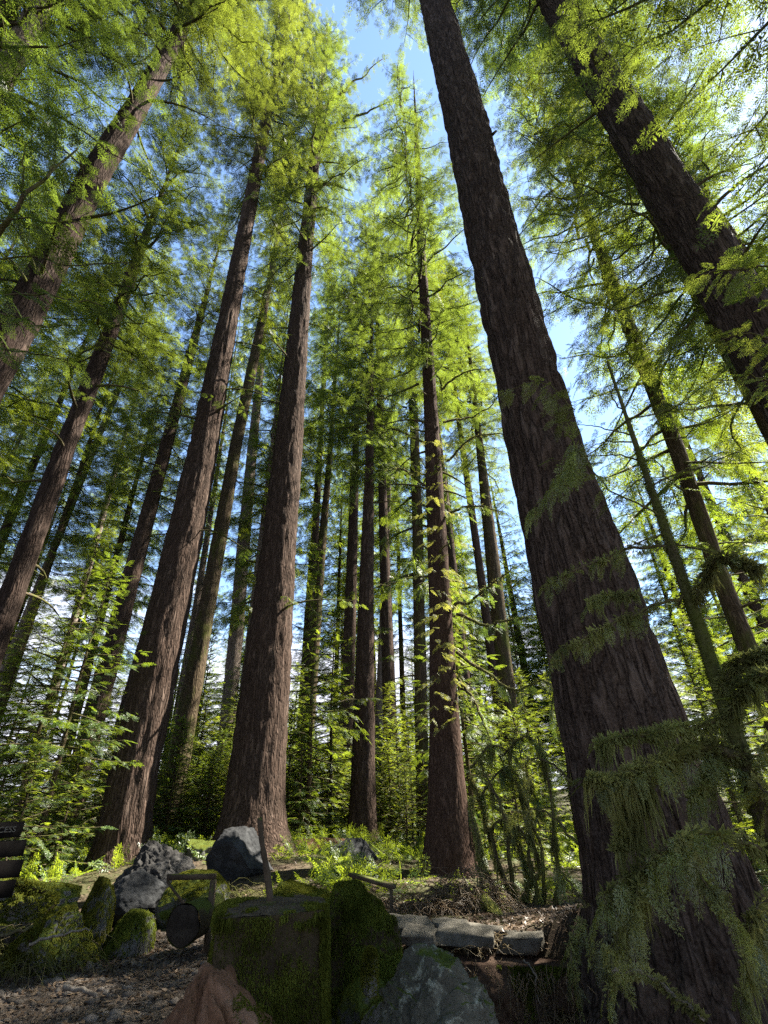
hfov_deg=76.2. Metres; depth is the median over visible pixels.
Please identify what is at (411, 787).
young hemlock
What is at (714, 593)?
forest conifer
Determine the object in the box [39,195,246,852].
old conifer
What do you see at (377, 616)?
forest conifer
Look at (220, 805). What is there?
young hemlock
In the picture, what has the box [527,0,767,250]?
overhanging hemlock
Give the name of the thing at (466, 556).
forest conifer
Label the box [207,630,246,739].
forest conifer
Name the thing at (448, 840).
cedar
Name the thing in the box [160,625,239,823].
pole conifer
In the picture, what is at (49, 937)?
fallen branch
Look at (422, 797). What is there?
young hemlock
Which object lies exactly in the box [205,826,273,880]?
boulder
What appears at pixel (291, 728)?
young hemlock
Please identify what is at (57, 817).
young hemlock
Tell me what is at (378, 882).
plank rail
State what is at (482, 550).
forest conifer
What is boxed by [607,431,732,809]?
forest conifer
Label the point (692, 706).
young hemlock
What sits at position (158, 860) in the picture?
boulder
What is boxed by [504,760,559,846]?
young hemlock
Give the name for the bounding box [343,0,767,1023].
old conifer
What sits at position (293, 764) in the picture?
young hemlock
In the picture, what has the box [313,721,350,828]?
young hemlock
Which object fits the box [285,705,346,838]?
young hemlock
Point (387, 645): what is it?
tall conifer
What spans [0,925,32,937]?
fallen branch
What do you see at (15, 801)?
young hemlock
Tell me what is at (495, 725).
young hemlock
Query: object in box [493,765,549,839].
young hemlock
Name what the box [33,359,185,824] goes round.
forest conifer
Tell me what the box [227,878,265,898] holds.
brush heap
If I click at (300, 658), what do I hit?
forest conifer
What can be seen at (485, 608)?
tall conifer
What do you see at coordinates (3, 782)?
young hemlock
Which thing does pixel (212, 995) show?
boulder
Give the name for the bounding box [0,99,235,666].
old conifer
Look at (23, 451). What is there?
forest conifer
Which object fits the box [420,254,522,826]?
old conifer
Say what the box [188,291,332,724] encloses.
forest conifer
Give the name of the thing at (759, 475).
pole conifer
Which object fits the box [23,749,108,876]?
young hemlock
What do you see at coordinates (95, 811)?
young hemlock
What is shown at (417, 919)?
ledge stone
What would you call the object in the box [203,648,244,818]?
pole conifer
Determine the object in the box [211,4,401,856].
old conifer
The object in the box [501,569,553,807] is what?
forest conifer
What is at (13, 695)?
young hemlock
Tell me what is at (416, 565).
old conifer
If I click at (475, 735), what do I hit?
young hemlock
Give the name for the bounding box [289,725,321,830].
young hemlock
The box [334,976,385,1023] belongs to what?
boulder
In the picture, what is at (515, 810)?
young hemlock
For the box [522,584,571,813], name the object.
forest conifer
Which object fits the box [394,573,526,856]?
pole conifer
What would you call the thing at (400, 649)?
forest conifer
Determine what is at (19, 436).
forest conifer
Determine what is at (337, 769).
young hemlock
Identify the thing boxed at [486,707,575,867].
young hemlock
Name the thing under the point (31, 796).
young hemlock
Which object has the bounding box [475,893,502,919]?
mossy root
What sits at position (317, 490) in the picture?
tall conifer
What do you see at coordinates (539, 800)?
young hemlock
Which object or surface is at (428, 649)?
forest conifer
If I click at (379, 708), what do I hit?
old conifer
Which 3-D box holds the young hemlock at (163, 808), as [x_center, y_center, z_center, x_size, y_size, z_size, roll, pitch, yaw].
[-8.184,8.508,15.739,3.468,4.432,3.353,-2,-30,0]
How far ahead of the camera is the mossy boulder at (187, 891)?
7.52 m
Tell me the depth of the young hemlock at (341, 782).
20.08 m
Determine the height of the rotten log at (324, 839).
0.642 m
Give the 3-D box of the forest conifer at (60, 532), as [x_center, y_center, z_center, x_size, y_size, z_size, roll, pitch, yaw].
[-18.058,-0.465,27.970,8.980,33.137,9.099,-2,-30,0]
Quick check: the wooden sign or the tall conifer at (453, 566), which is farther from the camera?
the tall conifer at (453, 566)
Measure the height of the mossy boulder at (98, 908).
1.057 m
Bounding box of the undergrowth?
[2,805,767,903]
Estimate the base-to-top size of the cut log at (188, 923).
0.445 m
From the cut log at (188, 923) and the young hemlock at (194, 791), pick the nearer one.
the cut log at (188, 923)
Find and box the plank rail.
[348,872,395,912]
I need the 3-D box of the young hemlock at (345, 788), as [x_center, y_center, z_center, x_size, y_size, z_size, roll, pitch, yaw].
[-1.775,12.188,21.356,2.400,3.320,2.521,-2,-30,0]
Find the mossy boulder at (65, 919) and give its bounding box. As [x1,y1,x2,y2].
[0,904,98,977]
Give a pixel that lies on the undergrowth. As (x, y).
(59, 867)
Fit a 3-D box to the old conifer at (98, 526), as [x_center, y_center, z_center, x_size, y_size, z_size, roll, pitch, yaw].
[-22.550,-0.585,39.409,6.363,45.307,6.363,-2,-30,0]
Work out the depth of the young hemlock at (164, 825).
16.05 m
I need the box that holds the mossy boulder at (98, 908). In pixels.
[81,876,115,953]
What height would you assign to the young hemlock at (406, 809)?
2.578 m
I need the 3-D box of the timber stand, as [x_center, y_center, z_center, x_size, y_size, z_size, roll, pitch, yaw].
[-2.516,5.120,6.263,0.742,0.791,0.247,-2,-30,0]
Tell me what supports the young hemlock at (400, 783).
on the ground
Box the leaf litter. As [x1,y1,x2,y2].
[0,854,581,1023]
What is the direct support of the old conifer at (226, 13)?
on the ground
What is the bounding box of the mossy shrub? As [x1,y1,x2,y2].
[467,733,568,904]
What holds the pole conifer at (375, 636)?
on the ground
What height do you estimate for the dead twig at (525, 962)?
0.315 m
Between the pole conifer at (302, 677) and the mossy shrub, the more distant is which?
the pole conifer at (302, 677)
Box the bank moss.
[496,965,580,1023]
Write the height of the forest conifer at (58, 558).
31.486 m
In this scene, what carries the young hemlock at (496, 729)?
on the ground
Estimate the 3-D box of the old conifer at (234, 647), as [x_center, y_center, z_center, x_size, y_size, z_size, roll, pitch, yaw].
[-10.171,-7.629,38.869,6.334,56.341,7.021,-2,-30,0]
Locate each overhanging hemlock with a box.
[0,0,179,388]
[0,139,132,684]
[519,0,767,413]
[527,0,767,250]
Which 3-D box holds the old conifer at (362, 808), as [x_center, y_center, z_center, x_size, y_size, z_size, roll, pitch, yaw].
[-0.982,-5.883,26.766,7.670,40.356,6.987,-2,-30,0]
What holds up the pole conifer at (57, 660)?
on the ground
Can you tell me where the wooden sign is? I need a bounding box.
[0,821,26,897]
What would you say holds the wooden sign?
on the ground
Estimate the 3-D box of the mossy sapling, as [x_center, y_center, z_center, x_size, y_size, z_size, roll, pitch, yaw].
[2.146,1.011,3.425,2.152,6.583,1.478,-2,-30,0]
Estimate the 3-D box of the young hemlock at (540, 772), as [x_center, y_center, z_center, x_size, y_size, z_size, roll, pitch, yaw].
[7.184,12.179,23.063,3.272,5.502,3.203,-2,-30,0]
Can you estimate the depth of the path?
4.77 m
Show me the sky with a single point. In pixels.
(368, 41)
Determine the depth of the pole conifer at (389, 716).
22.89 m
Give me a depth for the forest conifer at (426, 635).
52.78 m
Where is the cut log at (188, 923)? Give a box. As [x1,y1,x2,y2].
[166,892,224,948]
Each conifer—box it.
[0,0,227,186]
[0,0,293,402]
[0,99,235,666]
[0,119,120,437]
[0,165,67,389]
[0,245,177,688]
[0,254,118,591]
[0,307,161,713]
[0,326,73,583]
[0,333,60,527]
[0,523,127,841]
[0,551,152,878]
[0,617,58,780]
[0,651,67,814]
[0,664,20,789]
[1,460,85,690]
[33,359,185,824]
[35,455,138,790]
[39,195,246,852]
[39,462,143,709]
[41,665,122,807]
[46,317,167,733]
[78,625,182,784]
[78,646,131,772]
[79,0,351,871]
[79,387,188,739]
[84,288,238,829]
[153,130,296,836]
[153,672,181,813]
[154,646,183,813]
[155,621,220,801]
[157,684,228,824]
[160,458,231,783]
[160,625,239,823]
[169,297,252,751]
[175,634,223,770]
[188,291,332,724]
[195,651,240,758]
[196,596,249,792]
[200,652,244,820]
[201,343,321,648]
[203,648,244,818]
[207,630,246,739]
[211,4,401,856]
[213,724,235,823]
[214,228,293,808]
[222,440,270,675]
[285,539,369,838]
[286,664,325,814]
[287,692,313,779]
[288,579,340,769]
[293,606,363,834]
[295,376,343,739]
[295,448,377,736]
[297,217,362,763]
[298,236,376,737]
[303,192,423,842]
[310,283,394,821]
[313,566,376,779]
[316,433,378,716]
[323,486,374,633]
[331,185,423,832]
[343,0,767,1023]
[344,444,427,746]
[345,142,489,841]
[346,453,397,713]
[357,351,421,796]
[358,443,428,762]
[374,616,409,768]
[375,682,415,835]
[383,689,428,799]
[385,205,479,822]
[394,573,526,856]
[395,637,429,757]
[395,645,428,745]
[395,674,428,758]
[403,533,469,705]
[404,448,481,728]
[411,0,767,424]
[417,235,503,746]
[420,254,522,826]
[422,430,506,710]
[445,453,492,721]
[453,491,495,742]
[466,486,522,703]
[470,630,497,740]
[472,561,564,772]
[474,447,558,815]
[482,24,767,730]
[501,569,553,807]
[504,0,767,488]
[517,586,565,772]
[518,572,565,764]
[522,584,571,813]
[529,640,564,787]
[540,659,561,743]
[597,474,675,674]
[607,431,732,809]
[609,506,676,660]
[618,451,747,813]
[627,317,767,748]
[639,424,760,735]
[655,443,767,780]
[660,570,767,817]
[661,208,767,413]
[662,610,740,811]
[663,300,767,625]
[669,465,763,726]
[690,392,767,570]
[705,422,767,608]
[717,591,767,773]
[720,504,767,718]
[722,408,767,604]
[723,641,767,778]
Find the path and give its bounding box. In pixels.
[0,932,206,1023]
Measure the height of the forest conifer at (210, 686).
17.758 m
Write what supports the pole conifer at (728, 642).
on the ground
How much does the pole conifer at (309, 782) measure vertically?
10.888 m
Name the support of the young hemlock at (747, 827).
on the ground
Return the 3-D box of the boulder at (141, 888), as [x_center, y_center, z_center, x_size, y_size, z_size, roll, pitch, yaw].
[-4.088,6.238,7.926,1.214,0.739,1.042,-2,-30,0]
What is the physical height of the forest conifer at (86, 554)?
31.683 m
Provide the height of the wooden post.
0.602 m
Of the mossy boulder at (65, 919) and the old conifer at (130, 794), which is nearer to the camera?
the mossy boulder at (65, 919)
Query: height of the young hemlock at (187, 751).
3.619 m
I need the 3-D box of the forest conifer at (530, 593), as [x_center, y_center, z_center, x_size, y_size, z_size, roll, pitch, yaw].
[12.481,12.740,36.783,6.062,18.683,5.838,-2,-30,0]
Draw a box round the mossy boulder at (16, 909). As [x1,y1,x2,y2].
[0,878,81,951]
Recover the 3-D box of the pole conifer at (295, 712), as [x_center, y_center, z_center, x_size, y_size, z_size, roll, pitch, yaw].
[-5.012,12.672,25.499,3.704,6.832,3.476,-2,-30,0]
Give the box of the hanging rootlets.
[466,958,604,1023]
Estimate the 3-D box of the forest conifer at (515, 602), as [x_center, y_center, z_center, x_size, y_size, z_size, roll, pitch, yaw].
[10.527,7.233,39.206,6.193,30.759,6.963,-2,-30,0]
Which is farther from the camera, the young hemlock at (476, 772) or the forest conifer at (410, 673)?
the forest conifer at (410, 673)
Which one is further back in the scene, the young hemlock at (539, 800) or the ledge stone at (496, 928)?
the young hemlock at (539, 800)
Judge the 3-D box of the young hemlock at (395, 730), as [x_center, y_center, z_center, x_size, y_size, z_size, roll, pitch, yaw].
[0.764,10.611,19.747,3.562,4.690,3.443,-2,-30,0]
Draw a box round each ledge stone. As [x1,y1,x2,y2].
[389,913,434,933]
[400,921,437,946]
[432,917,469,927]
[435,923,495,949]
[468,922,510,936]
[496,930,545,955]
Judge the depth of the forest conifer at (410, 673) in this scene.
43.85 m
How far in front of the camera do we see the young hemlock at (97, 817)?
13.31 m
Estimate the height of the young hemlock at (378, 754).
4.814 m
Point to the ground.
(557, 944)
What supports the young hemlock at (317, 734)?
on the ground
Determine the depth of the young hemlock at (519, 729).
18.32 m
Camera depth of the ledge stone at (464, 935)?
5.26 m
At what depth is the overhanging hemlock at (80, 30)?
11.19 m
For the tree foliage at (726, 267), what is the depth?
5.99 m
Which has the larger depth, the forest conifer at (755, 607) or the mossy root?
the forest conifer at (755, 607)
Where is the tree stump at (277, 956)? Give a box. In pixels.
[207,893,331,1023]
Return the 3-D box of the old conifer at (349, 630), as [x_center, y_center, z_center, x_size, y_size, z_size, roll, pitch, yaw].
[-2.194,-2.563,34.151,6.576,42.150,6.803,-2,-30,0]
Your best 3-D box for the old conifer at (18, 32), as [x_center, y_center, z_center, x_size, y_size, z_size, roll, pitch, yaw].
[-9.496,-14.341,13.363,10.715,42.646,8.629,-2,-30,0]
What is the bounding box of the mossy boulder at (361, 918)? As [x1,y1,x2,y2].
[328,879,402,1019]
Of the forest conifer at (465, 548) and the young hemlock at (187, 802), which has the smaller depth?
the young hemlock at (187, 802)
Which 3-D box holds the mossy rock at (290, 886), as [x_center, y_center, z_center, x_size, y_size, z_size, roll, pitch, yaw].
[-0.865,4.550,5.306,1.019,0.924,0.987,-2,-30,0]
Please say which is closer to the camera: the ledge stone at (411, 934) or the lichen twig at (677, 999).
the lichen twig at (677, 999)
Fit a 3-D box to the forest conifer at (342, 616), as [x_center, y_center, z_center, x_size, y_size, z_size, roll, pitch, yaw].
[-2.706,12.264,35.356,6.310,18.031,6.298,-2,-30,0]
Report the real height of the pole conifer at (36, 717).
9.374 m
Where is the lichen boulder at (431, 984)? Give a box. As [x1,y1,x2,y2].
[376,943,498,1023]
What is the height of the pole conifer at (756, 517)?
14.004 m
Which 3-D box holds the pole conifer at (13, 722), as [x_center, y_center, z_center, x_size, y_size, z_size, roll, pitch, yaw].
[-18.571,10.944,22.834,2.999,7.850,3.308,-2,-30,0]
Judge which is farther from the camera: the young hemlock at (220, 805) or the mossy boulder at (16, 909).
the young hemlock at (220, 805)
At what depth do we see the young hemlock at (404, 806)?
19.73 m
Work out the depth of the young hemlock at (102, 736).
17.28 m
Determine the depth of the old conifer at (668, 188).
11.57 m
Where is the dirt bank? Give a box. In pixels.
[454,955,579,1023]
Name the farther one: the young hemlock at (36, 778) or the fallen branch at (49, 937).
the young hemlock at (36, 778)
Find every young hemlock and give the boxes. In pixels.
[0,589,79,840]
[0,636,100,840]
[0,667,59,844]
[0,738,77,869]
[1,756,50,836]
[2,716,41,814]
[6,733,55,830]
[18,689,94,851]
[20,751,101,850]
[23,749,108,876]
[32,692,123,842]
[44,729,117,851]
[48,759,109,848]
[66,766,161,843]
[70,734,179,846]
[81,709,122,838]
[87,719,192,838]
[90,720,165,819]
[153,713,214,838]
[153,772,187,842]
[154,758,201,838]
[157,697,230,828]
[158,735,222,835]
[163,755,225,839]
[166,750,225,839]
[170,727,232,837]
[172,750,219,835]
[187,732,212,825]
[194,693,239,824]
[197,757,229,829]
[285,698,327,829]
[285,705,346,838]
[285,715,348,833]
[285,756,334,838]
[285,773,315,836]
[286,725,347,831]
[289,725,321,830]
[292,728,338,824]
[294,734,350,832]
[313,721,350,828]
[315,731,349,832]
[319,753,351,827]
[320,734,350,826]
[344,723,394,814]
[375,714,420,841]
[375,743,419,839]
[376,729,427,842]
[376,740,415,837]
[376,775,393,835]
[377,743,415,836]
[380,712,414,825]
[381,764,426,847]
[385,772,415,838]
[403,750,463,840]
[461,694,549,853]
[461,730,515,846]
[463,745,509,848]
[464,704,494,815]
[465,676,555,850]
[465,708,548,842]
[475,744,575,882]
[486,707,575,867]
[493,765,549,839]
[498,753,569,844]
[503,669,573,837]
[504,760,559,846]
[505,718,573,833]
[510,770,565,837]
[512,767,570,840]
[521,711,571,828]
[528,671,574,829]
[543,717,573,828]
[655,628,756,837]
[663,623,766,882]
[666,610,766,834]
[671,676,752,833]
[673,626,767,883]
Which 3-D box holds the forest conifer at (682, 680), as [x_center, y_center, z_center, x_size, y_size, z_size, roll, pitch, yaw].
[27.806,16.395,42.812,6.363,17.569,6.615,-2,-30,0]
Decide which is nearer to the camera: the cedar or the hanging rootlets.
the hanging rootlets
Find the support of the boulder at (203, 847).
on the ground
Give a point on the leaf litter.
(537, 919)
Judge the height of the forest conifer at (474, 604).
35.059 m
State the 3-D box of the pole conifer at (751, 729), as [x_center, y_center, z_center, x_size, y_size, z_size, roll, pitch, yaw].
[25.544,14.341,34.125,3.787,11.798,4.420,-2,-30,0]
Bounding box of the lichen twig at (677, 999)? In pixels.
[606,960,710,1023]
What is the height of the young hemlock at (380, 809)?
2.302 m
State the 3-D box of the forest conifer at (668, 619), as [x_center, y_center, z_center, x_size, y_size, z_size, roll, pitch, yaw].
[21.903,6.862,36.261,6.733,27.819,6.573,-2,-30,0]
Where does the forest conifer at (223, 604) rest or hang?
on the ground
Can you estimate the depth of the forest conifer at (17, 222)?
31.66 m
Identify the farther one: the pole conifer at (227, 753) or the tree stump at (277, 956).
the pole conifer at (227, 753)
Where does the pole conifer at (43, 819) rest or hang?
on the ground
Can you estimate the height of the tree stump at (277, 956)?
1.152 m
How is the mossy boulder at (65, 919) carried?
on the ground
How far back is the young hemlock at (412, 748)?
23.49 m
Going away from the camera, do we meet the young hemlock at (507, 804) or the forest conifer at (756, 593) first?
the young hemlock at (507, 804)
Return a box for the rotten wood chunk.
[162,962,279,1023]
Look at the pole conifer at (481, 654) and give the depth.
37.05 m
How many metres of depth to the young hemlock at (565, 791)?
22.31 m
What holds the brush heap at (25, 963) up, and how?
on the ground
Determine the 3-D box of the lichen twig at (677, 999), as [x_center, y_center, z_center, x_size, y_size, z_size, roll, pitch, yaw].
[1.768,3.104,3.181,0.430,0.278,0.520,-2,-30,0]
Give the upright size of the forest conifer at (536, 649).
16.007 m
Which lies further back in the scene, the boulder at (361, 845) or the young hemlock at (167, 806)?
the young hemlock at (167, 806)
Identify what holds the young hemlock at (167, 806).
on the ground
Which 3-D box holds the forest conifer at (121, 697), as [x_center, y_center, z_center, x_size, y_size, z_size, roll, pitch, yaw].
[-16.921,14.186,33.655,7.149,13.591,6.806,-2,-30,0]
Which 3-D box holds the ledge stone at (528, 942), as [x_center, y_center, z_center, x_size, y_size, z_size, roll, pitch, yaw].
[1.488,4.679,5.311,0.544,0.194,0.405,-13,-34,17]
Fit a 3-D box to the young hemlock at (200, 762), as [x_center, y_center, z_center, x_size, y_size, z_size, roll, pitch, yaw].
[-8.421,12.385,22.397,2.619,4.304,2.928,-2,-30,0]
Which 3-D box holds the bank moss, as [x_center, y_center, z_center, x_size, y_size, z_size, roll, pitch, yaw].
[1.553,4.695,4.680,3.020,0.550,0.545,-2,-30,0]
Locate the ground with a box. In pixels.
[0,788,767,1023]
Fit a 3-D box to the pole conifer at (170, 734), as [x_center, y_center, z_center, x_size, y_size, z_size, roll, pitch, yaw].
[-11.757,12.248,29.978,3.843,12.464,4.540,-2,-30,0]
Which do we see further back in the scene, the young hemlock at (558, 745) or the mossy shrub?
the young hemlock at (558, 745)
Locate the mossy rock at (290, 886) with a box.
[273,878,330,901]
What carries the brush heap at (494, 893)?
on the ground
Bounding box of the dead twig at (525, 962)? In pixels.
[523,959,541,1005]
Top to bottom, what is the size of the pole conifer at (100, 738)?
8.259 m
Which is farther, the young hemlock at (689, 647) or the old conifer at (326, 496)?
the old conifer at (326, 496)
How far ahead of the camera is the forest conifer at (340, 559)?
43.45 m
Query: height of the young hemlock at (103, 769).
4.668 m
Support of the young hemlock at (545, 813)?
on the ground
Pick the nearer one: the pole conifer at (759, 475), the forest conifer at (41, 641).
the pole conifer at (759, 475)
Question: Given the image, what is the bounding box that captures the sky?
[0,0,767,801]
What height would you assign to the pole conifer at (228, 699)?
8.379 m
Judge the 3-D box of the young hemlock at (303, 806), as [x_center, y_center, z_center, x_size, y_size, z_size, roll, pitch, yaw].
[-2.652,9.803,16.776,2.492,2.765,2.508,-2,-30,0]
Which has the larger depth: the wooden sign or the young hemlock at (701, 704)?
the young hemlock at (701, 704)
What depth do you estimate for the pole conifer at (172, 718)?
31.99 m
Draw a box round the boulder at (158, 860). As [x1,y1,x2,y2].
[113,840,195,883]
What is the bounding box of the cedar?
[336,47,556,877]
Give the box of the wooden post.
[257,817,275,902]
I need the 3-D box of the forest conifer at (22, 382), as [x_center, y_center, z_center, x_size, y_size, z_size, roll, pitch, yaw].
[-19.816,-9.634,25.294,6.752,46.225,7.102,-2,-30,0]
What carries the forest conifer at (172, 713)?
on the ground
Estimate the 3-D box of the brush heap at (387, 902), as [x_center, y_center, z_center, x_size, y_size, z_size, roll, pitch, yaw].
[0.394,5.784,7.083,2.229,0.549,1.820,-2,-30,0]
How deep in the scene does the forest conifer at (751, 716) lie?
33.85 m
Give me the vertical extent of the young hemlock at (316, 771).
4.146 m
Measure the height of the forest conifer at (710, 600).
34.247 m
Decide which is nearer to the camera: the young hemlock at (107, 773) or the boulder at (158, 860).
the boulder at (158, 860)
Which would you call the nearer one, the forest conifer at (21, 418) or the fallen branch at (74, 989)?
the fallen branch at (74, 989)
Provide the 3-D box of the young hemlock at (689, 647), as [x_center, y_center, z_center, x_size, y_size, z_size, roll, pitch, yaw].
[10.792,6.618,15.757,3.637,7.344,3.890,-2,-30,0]
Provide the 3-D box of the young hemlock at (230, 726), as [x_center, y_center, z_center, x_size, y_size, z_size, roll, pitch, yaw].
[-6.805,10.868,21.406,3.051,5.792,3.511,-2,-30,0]
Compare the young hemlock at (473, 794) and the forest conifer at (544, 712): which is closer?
the young hemlock at (473, 794)
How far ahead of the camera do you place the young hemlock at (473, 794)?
15.42 m
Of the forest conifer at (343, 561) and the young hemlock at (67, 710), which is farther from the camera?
the forest conifer at (343, 561)
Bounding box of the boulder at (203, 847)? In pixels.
[183,838,214,861]
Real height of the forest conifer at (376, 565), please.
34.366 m
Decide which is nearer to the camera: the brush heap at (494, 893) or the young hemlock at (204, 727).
the brush heap at (494, 893)
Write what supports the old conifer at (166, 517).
on the ground
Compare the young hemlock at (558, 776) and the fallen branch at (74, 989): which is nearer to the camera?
the fallen branch at (74, 989)
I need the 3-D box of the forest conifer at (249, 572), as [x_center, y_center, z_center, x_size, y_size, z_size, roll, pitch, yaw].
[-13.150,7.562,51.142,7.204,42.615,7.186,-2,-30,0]
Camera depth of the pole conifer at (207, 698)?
21.88 m
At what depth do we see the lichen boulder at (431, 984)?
3.49 m
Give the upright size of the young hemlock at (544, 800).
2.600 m
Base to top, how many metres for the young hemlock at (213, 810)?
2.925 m
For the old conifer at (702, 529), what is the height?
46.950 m
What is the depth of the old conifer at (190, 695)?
24.82 m
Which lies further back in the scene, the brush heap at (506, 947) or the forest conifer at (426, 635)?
the forest conifer at (426, 635)
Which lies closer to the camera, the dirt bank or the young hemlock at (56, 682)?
the dirt bank
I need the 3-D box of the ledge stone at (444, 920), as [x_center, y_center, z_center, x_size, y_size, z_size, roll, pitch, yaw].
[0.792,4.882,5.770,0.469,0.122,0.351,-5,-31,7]
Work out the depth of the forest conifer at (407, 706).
47.96 m
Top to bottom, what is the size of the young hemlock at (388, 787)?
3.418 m
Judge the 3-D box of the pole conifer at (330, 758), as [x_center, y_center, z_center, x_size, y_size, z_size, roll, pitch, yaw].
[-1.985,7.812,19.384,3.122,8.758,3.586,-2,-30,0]
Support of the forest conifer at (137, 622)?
on the ground
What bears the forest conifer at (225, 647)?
on the ground
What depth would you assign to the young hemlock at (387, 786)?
20.21 m
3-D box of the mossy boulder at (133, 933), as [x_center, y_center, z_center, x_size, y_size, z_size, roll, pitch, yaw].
[-3.271,5.460,6.227,0.662,0.646,0.645,-2,-30,0]
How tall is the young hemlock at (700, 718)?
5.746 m
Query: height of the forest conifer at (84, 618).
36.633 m
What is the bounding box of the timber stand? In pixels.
[166,873,216,953]
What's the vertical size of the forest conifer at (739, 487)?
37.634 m
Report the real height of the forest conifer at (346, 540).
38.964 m
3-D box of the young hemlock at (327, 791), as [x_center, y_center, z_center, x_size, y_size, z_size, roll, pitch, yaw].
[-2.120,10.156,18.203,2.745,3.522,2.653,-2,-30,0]
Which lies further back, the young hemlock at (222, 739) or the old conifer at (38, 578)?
the old conifer at (38, 578)
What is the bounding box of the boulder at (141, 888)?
[112,869,168,925]
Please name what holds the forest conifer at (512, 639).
on the ground
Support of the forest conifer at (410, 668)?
on the ground
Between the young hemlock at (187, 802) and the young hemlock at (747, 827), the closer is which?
the young hemlock at (747, 827)
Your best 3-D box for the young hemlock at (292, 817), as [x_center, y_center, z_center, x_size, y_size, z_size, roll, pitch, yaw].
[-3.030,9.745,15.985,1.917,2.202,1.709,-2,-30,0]
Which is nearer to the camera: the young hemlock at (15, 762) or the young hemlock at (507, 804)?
the young hemlock at (507, 804)
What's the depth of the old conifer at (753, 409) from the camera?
15.96 m
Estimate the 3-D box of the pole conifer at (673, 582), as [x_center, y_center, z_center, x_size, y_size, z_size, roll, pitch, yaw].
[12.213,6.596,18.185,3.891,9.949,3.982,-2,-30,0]
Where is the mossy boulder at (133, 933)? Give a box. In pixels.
[99,908,156,959]
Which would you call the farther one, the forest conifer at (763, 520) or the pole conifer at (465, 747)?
the forest conifer at (763, 520)
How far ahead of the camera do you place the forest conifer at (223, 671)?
49.71 m
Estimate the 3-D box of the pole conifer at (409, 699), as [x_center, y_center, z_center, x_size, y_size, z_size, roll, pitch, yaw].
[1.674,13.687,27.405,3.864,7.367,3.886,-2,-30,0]
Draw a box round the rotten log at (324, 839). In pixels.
[294,837,344,852]
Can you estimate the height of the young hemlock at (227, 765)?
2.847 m
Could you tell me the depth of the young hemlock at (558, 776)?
21.11 m
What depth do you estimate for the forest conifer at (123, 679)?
43.83 m
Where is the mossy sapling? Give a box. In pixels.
[485,357,767,1023]
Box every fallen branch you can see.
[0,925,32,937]
[28,927,89,946]
[62,983,96,996]
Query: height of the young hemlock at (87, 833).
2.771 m
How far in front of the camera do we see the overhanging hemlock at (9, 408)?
18.85 m
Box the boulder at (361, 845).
[329,838,378,859]
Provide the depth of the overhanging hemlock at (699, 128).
14.42 m
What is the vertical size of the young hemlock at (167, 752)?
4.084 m
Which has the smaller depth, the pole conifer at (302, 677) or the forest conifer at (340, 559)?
the pole conifer at (302, 677)
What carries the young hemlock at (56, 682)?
on the ground
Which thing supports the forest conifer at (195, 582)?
on the ground
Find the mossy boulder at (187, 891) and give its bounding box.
[155,869,230,928]
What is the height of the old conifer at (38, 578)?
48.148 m
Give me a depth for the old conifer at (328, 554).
42.02 m
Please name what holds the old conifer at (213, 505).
on the ground
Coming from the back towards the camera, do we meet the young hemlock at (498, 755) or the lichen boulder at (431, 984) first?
the young hemlock at (498, 755)
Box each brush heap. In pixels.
[0,923,122,990]
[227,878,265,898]
[379,887,478,918]
[402,923,542,961]
[404,861,529,917]
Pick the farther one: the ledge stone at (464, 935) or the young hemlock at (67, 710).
the young hemlock at (67, 710)

